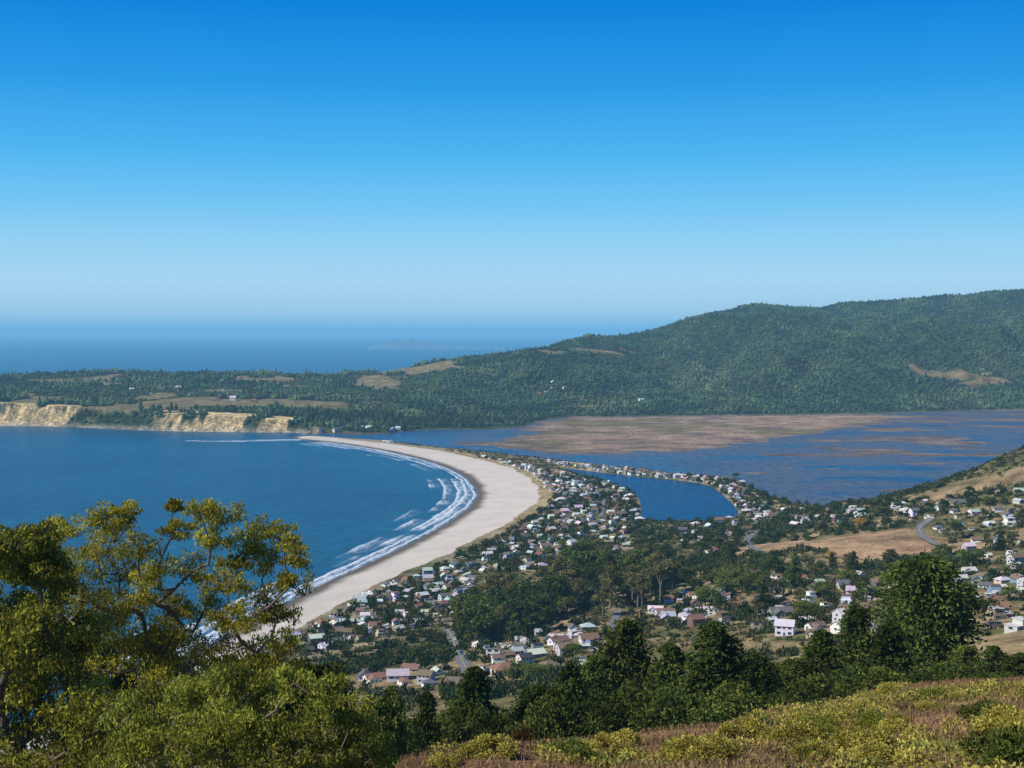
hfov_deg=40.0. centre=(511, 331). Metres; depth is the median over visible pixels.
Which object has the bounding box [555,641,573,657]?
house
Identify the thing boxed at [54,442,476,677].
surf
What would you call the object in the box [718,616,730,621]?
house
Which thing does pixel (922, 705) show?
shrub
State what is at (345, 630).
house
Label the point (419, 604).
house
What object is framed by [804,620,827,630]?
house
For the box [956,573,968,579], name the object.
house
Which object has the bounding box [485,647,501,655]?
house
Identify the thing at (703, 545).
cypress tree
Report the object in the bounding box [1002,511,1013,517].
house
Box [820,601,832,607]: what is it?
house
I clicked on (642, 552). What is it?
cypress tree
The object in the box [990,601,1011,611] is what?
house
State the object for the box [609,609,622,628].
road
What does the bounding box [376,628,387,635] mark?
house
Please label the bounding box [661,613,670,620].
house
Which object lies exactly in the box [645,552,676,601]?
eucalyptus tree
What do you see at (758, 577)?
leafy tree
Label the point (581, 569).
cypress tree
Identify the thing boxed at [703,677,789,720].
leafy tree
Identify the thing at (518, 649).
house
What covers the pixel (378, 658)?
woodland
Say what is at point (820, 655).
conifer tree
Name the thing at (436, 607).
house
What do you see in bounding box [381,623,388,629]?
house
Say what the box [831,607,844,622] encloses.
house
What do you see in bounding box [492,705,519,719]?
leafy tree
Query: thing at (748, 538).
road
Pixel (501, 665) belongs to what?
house
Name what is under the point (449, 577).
house
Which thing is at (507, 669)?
leafy tree
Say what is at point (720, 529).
cypress tree
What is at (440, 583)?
house
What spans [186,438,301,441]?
sandbar surf
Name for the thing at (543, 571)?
eucalyptus tree
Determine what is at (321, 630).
house
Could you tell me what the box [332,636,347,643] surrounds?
house
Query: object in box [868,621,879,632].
house
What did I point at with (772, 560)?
cypress tree
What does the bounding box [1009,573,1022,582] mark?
house
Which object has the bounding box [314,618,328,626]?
house
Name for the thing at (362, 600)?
house
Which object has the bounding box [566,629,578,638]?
house
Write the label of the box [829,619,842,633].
house
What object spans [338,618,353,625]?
house
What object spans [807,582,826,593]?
house
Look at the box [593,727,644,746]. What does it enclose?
shrub
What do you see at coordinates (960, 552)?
leafy tree
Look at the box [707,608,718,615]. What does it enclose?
house
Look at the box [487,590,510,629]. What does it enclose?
pine tree
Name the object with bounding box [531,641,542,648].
house
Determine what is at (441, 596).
house
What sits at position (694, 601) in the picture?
house
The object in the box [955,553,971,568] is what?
pine tree
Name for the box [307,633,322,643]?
house
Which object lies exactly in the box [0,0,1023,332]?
sky
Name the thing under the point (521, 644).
house
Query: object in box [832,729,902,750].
shrub
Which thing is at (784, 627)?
house
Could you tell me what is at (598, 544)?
eucalyptus tree
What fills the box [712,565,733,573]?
leafy tree
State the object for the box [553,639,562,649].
house
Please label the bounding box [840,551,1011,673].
leafy tree
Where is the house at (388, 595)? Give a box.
[376,593,391,598]
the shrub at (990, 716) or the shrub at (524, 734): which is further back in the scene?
the shrub at (524, 734)
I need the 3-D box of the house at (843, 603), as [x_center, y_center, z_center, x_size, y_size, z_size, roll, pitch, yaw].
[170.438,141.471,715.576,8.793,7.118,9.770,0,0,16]
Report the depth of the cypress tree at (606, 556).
986.02 m
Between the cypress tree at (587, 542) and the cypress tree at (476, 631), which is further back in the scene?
the cypress tree at (587, 542)
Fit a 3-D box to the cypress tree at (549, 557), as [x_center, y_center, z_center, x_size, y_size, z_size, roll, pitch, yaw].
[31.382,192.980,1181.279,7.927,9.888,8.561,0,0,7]
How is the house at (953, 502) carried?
on the terrain at (906, 539)
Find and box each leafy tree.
[352,624,361,630]
[359,645,372,651]
[396,713,438,748]
[434,697,464,744]
[448,590,489,607]
[449,599,499,639]
[450,580,462,587]
[452,596,486,608]
[455,705,523,744]
[482,571,532,592]
[488,609,524,634]
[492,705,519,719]
[502,665,523,679]
[510,660,528,666]
[517,690,602,740]
[519,662,539,675]
[531,665,551,677]
[534,557,544,561]
[537,612,550,623]
[540,663,554,670]
[542,547,555,552]
[545,591,579,617]
[557,540,567,545]
[562,642,586,658]
[562,687,636,737]
[579,537,590,542]
[586,628,601,633]
[609,675,686,731]
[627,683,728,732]
[692,584,719,605]
[699,573,715,581]
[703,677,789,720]
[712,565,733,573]
[713,564,741,575]
[714,567,744,581]
[714,576,740,591]
[729,563,752,575]
[740,571,769,588]
[756,686,819,705]
[758,555,781,568]
[760,676,850,702]
[790,603,825,621]
[793,600,819,608]
[801,664,874,696]
[807,580,837,593]
[831,665,909,697]
[832,569,859,579]
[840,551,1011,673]
[872,506,887,512]
[878,573,894,585]
[891,670,941,684]
[909,660,990,681]
[927,548,951,557]
[931,666,1011,681]
[935,543,956,549]
[935,555,959,566]
[952,549,977,557]
[963,597,1004,618]
[968,671,1013,680]
[983,496,996,500]
[996,586,1020,594]
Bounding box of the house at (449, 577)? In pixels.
[445,575,457,580]
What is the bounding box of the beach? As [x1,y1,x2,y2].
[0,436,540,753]
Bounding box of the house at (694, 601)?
[690,598,699,607]
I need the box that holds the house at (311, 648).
[301,645,314,652]
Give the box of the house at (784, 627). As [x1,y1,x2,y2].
[774,617,795,635]
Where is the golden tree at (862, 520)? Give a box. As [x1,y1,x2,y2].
[853,517,865,523]
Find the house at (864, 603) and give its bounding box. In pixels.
[859,600,874,608]
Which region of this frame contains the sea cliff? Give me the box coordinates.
[0,402,341,434]
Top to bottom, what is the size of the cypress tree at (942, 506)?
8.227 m
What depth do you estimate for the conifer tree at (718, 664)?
176.89 m
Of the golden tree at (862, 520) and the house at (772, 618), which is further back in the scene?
the golden tree at (862, 520)
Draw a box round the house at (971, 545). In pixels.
[961,541,976,551]
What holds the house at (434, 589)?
on the terrain at (906, 539)
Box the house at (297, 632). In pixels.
[289,630,300,637]
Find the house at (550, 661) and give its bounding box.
[539,658,560,667]
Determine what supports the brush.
on the hillside
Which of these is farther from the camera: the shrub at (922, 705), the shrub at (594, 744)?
the shrub at (922, 705)
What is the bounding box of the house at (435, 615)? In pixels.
[433,613,440,618]
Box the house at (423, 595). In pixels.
[417,591,429,598]
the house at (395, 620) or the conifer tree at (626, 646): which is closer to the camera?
the conifer tree at (626, 646)
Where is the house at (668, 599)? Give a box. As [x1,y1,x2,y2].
[663,594,673,603]
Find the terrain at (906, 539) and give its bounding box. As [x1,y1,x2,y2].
[0,291,1023,767]
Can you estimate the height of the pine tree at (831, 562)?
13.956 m
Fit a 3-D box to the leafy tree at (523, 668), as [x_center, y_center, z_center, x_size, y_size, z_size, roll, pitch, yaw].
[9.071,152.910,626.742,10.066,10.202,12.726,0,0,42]
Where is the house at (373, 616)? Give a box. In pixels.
[371,614,382,619]
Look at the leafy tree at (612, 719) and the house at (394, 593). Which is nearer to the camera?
the leafy tree at (612, 719)
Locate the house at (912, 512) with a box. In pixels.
[908,507,919,516]
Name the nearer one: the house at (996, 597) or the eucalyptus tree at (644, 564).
the house at (996, 597)
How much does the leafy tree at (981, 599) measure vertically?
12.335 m
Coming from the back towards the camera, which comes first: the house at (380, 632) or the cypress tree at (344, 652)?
the house at (380, 632)
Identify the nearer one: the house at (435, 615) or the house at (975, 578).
the house at (975, 578)
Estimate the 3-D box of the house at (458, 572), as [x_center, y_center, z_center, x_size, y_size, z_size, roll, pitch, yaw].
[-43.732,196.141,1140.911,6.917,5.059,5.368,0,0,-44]
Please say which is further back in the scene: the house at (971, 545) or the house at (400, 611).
the house at (971, 545)
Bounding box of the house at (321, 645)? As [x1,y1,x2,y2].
[317,640,332,649]
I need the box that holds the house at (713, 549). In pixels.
[705,547,720,553]
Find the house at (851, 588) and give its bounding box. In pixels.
[845,584,856,593]
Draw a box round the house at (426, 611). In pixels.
[421,609,428,615]
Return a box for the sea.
[0,333,955,728]
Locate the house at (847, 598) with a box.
[840,593,851,603]
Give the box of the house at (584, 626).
[580,621,596,630]
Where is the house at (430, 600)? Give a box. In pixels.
[424,598,433,603]
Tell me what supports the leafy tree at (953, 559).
on the terrain at (906, 539)
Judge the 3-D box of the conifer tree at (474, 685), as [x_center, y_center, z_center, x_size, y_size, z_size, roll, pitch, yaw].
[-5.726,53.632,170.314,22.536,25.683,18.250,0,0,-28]
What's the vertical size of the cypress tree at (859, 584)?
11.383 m
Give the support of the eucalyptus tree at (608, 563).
on the terrain at (906, 539)
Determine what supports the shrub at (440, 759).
on the hillside
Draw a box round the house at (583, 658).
[573,656,586,664]
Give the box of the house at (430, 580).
[422,578,433,582]
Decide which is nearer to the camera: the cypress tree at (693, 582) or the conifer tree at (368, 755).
the conifer tree at (368, 755)
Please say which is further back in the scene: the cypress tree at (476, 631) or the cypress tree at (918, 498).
the cypress tree at (918, 498)
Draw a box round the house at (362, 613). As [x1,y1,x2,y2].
[360,611,369,617]
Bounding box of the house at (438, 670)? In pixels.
[430,666,444,676]
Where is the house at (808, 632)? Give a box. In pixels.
[805,628,824,637]
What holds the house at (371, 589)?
on the terrain at (906, 539)
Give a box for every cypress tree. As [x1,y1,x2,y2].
[342,650,349,655]
[461,585,484,595]
[467,624,488,637]
[500,596,533,622]
[504,581,544,599]
[506,667,518,677]
[516,589,544,622]
[521,594,555,628]
[538,574,571,593]
[539,574,576,616]
[545,555,553,560]
[555,547,570,577]
[563,649,573,658]
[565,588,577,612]
[566,550,599,567]
[567,541,596,550]
[570,567,590,580]
[571,543,593,551]
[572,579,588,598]
[578,560,597,589]
[589,549,602,580]
[589,563,609,599]
[594,551,618,567]
[611,558,641,573]
[619,548,649,559]
[649,540,676,561]
[677,567,696,584]
[682,577,703,590]
[692,541,711,553]
[699,534,713,542]
[711,538,727,549]
[715,527,725,535]
[765,554,782,572]
[814,560,826,570]
[839,583,848,592]
[855,582,871,591]
[915,496,923,502]
[938,504,947,508]
[940,500,949,504]
[945,520,966,536]
[963,490,974,501]
[965,503,973,508]
[967,554,978,564]
[975,549,986,561]
[984,499,996,510]
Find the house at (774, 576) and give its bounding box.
[770,573,782,580]
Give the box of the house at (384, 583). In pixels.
[381,581,389,586]
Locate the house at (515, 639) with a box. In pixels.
[514,635,520,642]
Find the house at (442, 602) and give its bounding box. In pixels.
[432,599,448,607]
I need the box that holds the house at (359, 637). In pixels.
[355,635,366,640]
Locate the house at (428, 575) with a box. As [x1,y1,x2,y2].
[422,574,433,578]
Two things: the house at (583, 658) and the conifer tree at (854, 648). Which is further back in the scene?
the house at (583, 658)
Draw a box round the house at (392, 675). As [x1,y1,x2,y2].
[386,666,408,682]
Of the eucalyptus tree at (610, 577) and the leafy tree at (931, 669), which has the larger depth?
the eucalyptus tree at (610, 577)
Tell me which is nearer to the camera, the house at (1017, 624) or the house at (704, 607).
the house at (1017, 624)
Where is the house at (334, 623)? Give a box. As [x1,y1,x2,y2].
[329,620,340,628]
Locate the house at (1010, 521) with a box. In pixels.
[1002,517,1018,526]
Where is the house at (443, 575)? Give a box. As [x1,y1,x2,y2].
[440,572,447,578]
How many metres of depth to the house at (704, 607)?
822.25 m
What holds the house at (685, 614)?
on the terrain at (906, 539)
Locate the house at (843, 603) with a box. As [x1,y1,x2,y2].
[838,601,849,606]
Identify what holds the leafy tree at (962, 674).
on the terrain at (906, 539)
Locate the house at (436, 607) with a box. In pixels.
[431,605,439,611]
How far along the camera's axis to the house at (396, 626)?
904.51 m
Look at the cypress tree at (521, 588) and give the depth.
894.35 m
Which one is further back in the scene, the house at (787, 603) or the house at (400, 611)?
the house at (400, 611)
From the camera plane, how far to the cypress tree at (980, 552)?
915.66 m
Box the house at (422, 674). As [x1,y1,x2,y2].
[416,668,435,684]
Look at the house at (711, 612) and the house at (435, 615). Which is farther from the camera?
the house at (435, 615)
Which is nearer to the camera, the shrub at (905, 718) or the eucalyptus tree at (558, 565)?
the shrub at (905, 718)
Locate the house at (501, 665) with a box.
[488,659,510,676]
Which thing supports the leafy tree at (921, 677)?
on the terrain at (906, 539)
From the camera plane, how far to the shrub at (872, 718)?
71.36 m
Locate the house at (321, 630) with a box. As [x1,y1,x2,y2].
[316,627,324,632]
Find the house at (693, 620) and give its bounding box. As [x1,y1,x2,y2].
[687,613,705,626]
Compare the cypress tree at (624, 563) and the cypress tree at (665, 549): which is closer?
the cypress tree at (624, 563)
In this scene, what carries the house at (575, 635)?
on the terrain at (906, 539)
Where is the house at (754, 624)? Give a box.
[751,620,767,630]
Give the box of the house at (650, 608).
[647,604,663,613]
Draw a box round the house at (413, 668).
[400,662,422,672]
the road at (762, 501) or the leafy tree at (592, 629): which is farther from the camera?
the road at (762, 501)
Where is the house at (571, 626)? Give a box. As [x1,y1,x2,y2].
[567,623,577,629]
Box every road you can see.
[443,629,470,672]
[599,488,608,516]
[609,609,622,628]
[734,483,777,513]
[744,530,766,553]
[915,518,941,544]
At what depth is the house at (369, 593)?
1045.77 m
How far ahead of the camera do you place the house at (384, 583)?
1087.75 m
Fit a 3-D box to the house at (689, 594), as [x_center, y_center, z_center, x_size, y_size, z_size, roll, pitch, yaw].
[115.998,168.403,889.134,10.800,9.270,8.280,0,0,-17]
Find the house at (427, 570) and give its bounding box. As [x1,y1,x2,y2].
[422,567,432,573]
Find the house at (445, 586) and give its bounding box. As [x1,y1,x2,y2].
[442,583,454,589]
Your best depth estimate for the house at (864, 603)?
702.11 m
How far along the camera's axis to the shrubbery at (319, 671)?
107.55 m
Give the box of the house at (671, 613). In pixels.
[659,610,675,617]
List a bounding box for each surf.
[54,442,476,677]
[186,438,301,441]
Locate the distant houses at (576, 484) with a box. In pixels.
[95,379,1023,570]
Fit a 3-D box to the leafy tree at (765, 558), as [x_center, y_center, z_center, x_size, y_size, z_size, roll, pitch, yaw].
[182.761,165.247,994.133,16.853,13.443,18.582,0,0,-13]
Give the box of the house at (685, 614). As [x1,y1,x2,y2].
[678,610,690,617]
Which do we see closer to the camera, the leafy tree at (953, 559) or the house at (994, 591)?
the house at (994, 591)
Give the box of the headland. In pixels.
[367,338,511,349]
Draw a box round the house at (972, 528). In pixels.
[968,526,976,529]
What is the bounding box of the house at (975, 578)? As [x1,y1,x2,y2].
[971,575,981,583]
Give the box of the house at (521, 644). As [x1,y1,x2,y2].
[512,643,526,648]
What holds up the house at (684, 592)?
on the terrain at (906, 539)
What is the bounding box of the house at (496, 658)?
[491,653,504,663]
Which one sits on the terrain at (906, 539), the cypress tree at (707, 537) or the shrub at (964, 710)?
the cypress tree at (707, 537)
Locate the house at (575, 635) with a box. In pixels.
[573,631,582,638]
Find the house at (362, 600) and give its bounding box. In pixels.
[357,598,367,604]
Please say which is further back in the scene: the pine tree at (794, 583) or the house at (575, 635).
the pine tree at (794, 583)
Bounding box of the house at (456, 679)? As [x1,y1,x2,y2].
[444,676,459,684]
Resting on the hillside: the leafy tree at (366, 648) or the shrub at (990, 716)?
the shrub at (990, 716)
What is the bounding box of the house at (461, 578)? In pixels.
[459,576,474,582]
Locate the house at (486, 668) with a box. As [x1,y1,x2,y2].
[480,664,490,670]
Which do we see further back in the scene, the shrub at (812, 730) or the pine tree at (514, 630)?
the pine tree at (514, 630)
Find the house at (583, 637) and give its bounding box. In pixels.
[578,631,599,642]
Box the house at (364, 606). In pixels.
[359,604,368,609]
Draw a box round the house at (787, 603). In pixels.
[782,600,790,605]
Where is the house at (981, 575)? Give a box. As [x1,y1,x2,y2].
[978,572,986,578]
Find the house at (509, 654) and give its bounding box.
[500,650,515,657]
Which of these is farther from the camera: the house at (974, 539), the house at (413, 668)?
the house at (974, 539)
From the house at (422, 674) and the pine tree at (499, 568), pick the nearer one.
the house at (422, 674)
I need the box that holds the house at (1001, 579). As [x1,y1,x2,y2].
[993,575,1009,583]
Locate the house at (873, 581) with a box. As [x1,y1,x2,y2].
[871,578,883,585]
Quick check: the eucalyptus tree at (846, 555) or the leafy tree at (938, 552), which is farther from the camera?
the eucalyptus tree at (846, 555)
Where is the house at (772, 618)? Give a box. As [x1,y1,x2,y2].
[765,616,777,621]
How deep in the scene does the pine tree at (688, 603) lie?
844.63 m
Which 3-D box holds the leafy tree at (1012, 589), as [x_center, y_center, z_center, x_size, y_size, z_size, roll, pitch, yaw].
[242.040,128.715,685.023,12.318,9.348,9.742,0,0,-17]
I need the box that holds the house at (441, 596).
[438,592,450,600]
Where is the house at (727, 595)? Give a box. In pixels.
[721,592,730,599]
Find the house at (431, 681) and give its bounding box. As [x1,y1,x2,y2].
[420,677,437,686]
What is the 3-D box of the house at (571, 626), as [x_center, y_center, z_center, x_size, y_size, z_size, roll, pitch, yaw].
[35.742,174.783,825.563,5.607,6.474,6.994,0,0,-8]
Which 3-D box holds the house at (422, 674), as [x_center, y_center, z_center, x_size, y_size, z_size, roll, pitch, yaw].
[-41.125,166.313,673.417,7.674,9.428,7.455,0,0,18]
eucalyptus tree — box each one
[0,518,135,767]
[32,497,315,766]
[478,572,505,590]
[488,605,508,637]
[500,573,524,591]
[535,565,551,577]
[548,555,576,576]
[557,561,575,582]
[569,578,585,607]
[591,585,615,618]
[592,537,614,552]
[593,561,613,585]
[599,565,624,608]
[600,582,621,590]
[620,565,640,599]
[622,549,631,554]
[624,572,648,609]
[625,551,644,566]
[630,537,652,550]
[631,576,650,609]
[638,554,662,593]
[639,569,651,598]
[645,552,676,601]
[668,560,681,594]
[749,599,765,620]
[766,579,780,590]
[793,587,806,601]
[808,566,818,575]
[842,552,851,562]
[855,575,869,583]
[881,548,898,562]
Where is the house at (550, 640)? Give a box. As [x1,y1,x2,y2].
[546,634,569,644]
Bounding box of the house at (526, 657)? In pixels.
[515,652,533,664]
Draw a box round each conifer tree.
[352,731,395,767]
[374,684,432,767]
[408,690,456,755]
[434,665,505,744]
[502,682,570,732]
[550,660,608,710]
[574,617,687,693]
[579,656,621,709]
[646,641,691,693]
[662,621,765,703]
[736,652,793,692]
[774,657,807,685]
[779,628,847,687]
[829,603,877,676]
[856,619,918,673]
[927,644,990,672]
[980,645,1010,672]
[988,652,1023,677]
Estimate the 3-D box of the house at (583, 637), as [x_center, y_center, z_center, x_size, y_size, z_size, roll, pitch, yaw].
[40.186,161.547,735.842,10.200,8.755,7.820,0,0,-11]
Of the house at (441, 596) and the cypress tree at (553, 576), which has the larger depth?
the house at (441, 596)
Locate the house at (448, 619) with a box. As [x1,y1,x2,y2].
[442,617,451,622]
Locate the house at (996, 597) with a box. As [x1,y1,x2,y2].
[984,593,1007,600]
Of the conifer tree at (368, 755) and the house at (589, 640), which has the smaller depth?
the conifer tree at (368, 755)
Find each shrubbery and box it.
[0,619,407,767]
[215,441,1023,724]
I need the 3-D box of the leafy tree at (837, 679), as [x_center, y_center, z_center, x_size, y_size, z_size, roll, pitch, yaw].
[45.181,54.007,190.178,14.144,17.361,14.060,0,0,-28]
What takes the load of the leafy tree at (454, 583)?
on the terrain at (906, 539)
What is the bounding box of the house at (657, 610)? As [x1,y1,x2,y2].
[654,606,675,615]
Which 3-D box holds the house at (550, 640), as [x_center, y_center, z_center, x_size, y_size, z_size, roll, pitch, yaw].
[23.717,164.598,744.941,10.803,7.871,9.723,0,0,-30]
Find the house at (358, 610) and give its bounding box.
[355,607,364,614]
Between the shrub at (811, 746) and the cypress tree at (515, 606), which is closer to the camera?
the shrub at (811, 746)
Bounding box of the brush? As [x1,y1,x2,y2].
[404,677,1023,767]
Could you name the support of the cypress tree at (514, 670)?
on the terrain at (906, 539)
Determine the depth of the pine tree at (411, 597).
1012.11 m
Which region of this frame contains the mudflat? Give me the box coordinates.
[342,408,1023,491]
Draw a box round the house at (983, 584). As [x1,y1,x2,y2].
[977,581,990,587]
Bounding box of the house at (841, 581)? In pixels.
[836,579,849,588]
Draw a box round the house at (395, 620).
[392,618,400,625]
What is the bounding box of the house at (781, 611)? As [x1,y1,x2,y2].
[767,605,793,617]
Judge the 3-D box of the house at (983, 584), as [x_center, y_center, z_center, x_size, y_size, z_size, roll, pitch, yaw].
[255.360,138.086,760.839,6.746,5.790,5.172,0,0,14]
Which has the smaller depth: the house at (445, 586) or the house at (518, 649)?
the house at (518, 649)
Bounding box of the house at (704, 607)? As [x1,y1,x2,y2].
[695,605,713,611]
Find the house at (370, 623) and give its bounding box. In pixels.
[367,621,379,626]
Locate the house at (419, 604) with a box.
[414,602,424,607]
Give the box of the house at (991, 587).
[986,583,1001,592]
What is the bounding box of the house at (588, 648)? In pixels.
[578,643,597,655]
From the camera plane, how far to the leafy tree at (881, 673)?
186.44 m
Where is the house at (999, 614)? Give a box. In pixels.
[986,605,1013,619]
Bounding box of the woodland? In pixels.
[148,444,1023,746]
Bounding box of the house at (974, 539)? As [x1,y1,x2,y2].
[970,536,983,542]
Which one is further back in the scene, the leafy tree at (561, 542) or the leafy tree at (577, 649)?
the leafy tree at (561, 542)
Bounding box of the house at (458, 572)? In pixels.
[453,570,462,573]
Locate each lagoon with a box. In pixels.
[293,410,1023,504]
[564,468,737,520]
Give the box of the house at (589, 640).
[585,638,598,643]
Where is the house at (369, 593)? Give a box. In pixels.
[361,592,372,596]
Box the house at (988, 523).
[982,521,995,526]
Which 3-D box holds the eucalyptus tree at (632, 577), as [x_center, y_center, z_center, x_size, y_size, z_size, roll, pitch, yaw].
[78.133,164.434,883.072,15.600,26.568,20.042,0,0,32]
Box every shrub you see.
[85,661,401,767]
[425,751,463,767]
[454,733,518,760]
[500,722,532,742]
[540,737,608,762]
[581,738,602,752]
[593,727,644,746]
[607,742,639,755]
[658,733,710,761]
[681,736,745,763]
[716,715,766,737]
[758,725,804,744]
[777,716,826,743]
[789,713,801,719]
[789,740,836,760]
[793,747,832,761]
[795,709,850,724]
[795,714,841,727]
[808,719,835,729]
[820,728,834,735]
[828,724,869,744]
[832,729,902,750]
[846,698,878,710]
[847,712,860,719]
[851,741,912,766]
[852,708,894,730]
[875,681,912,694]
[875,717,917,734]
[885,743,917,758]
[888,712,912,721]
[913,700,943,710]
[917,687,946,699]
[948,691,967,700]
[955,698,1017,720]
[957,725,1023,767]
[970,702,1023,731]
[985,727,1015,736]
[988,717,1023,729]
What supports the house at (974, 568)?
on the terrain at (906, 539)
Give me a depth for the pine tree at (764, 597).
787.50 m
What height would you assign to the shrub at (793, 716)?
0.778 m
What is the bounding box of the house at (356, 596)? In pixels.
[353,594,366,600]
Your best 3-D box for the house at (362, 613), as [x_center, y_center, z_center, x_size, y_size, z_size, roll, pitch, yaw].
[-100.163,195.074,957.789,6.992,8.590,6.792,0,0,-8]
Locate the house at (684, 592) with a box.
[679,589,688,597]
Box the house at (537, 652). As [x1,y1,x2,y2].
[524,646,546,658]
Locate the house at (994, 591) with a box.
[991,590,1002,595]
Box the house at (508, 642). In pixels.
[501,639,517,647]
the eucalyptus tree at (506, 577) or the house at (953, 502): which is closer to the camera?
the eucalyptus tree at (506, 577)
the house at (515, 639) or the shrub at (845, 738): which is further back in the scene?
the house at (515, 639)
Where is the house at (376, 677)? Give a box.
[363,670,385,683]
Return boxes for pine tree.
[331,638,336,649]
[345,612,351,624]
[404,588,415,603]
[404,621,411,631]
[483,586,507,607]
[485,617,505,640]
[487,564,504,591]
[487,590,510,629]
[501,613,523,642]
[503,561,511,572]
[678,533,689,548]
[685,597,691,607]
[707,552,717,564]
[712,591,726,609]
[721,542,736,556]
[724,547,735,561]
[750,585,781,610]
[782,552,809,588]
[823,552,837,567]
[845,551,864,570]
[849,576,855,585]
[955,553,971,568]
[993,531,1009,550]
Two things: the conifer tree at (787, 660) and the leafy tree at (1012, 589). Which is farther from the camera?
the leafy tree at (1012, 589)
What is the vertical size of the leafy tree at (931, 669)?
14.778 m
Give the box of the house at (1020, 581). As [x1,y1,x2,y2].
[1016,577,1023,585]
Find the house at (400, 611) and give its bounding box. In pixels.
[395,609,404,613]
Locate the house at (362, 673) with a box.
[358,668,371,680]
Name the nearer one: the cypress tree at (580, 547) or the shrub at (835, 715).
the shrub at (835, 715)
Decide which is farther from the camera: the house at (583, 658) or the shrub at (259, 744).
the house at (583, 658)
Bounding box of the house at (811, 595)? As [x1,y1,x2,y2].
[801,591,816,599]
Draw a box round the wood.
[0,288,1023,431]
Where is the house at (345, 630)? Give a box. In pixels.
[335,627,349,634]
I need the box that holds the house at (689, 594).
[685,591,694,597]
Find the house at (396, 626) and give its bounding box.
[391,624,405,631]
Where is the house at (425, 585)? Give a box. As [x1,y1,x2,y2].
[423,582,429,590]
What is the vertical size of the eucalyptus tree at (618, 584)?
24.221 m
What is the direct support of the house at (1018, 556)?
on the terrain at (906, 539)
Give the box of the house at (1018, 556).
[1006,552,1023,564]
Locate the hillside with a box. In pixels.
[398,681,1023,767]
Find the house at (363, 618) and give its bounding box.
[357,616,367,622]
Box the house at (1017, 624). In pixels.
[1004,616,1023,633]
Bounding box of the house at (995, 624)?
[983,620,1001,630]
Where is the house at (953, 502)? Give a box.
[948,499,966,506]
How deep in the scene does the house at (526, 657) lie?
681.25 m
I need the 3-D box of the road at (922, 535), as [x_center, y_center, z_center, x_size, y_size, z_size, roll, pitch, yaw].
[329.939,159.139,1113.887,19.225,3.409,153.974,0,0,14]
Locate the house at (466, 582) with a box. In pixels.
[464,580,474,584]
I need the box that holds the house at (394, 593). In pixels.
[391,591,402,598]
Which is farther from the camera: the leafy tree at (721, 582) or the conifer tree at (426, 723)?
the leafy tree at (721, 582)
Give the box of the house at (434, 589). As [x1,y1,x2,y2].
[431,587,442,594]
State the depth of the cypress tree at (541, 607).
842.07 m
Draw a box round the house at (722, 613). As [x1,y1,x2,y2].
[714,610,734,620]
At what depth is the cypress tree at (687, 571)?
932.61 m
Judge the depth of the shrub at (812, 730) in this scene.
66.34 m
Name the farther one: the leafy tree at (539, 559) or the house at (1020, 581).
the leafy tree at (539, 559)
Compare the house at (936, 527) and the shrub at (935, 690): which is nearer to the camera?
the shrub at (935, 690)
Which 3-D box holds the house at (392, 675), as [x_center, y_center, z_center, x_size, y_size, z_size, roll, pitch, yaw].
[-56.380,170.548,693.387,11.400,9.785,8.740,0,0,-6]
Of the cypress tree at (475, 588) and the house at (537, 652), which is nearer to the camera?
the house at (537, 652)
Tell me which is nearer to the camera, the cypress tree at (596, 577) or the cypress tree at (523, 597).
the cypress tree at (523, 597)
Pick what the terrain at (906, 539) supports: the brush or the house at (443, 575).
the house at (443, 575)
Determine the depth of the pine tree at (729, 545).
1097.76 m
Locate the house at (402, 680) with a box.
[397,676,411,684]
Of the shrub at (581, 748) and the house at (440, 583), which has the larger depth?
the house at (440, 583)
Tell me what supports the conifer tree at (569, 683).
on the terrain at (906, 539)
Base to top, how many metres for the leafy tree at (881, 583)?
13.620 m
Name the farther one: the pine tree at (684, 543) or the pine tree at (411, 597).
the pine tree at (684, 543)
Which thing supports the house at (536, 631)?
on the terrain at (906, 539)
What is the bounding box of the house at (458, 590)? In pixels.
[453,587,465,592]
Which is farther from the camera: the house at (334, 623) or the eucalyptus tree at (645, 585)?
the house at (334, 623)
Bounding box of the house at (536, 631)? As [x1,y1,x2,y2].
[532,628,542,636]
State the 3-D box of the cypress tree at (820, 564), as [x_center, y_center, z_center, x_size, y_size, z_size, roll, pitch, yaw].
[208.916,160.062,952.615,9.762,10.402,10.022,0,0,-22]
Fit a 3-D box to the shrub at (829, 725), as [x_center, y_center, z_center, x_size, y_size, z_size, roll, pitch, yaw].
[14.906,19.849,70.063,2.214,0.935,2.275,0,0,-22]
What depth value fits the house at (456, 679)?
641.30 m
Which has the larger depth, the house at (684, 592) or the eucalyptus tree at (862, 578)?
the house at (684, 592)
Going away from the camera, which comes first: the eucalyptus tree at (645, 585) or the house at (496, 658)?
the house at (496, 658)
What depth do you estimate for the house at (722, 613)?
762.16 m
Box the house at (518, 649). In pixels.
[508,645,524,653]
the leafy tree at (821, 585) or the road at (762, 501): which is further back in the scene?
the road at (762, 501)
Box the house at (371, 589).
[368,587,376,592]
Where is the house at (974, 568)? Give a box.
[959,565,977,573]
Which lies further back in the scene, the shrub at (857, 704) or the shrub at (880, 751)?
the shrub at (857, 704)
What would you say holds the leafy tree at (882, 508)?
on the terrain at (906, 539)
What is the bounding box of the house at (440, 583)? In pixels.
[430,581,443,586]
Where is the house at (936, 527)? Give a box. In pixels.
[932,525,944,529]
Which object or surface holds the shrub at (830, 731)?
on the hillside

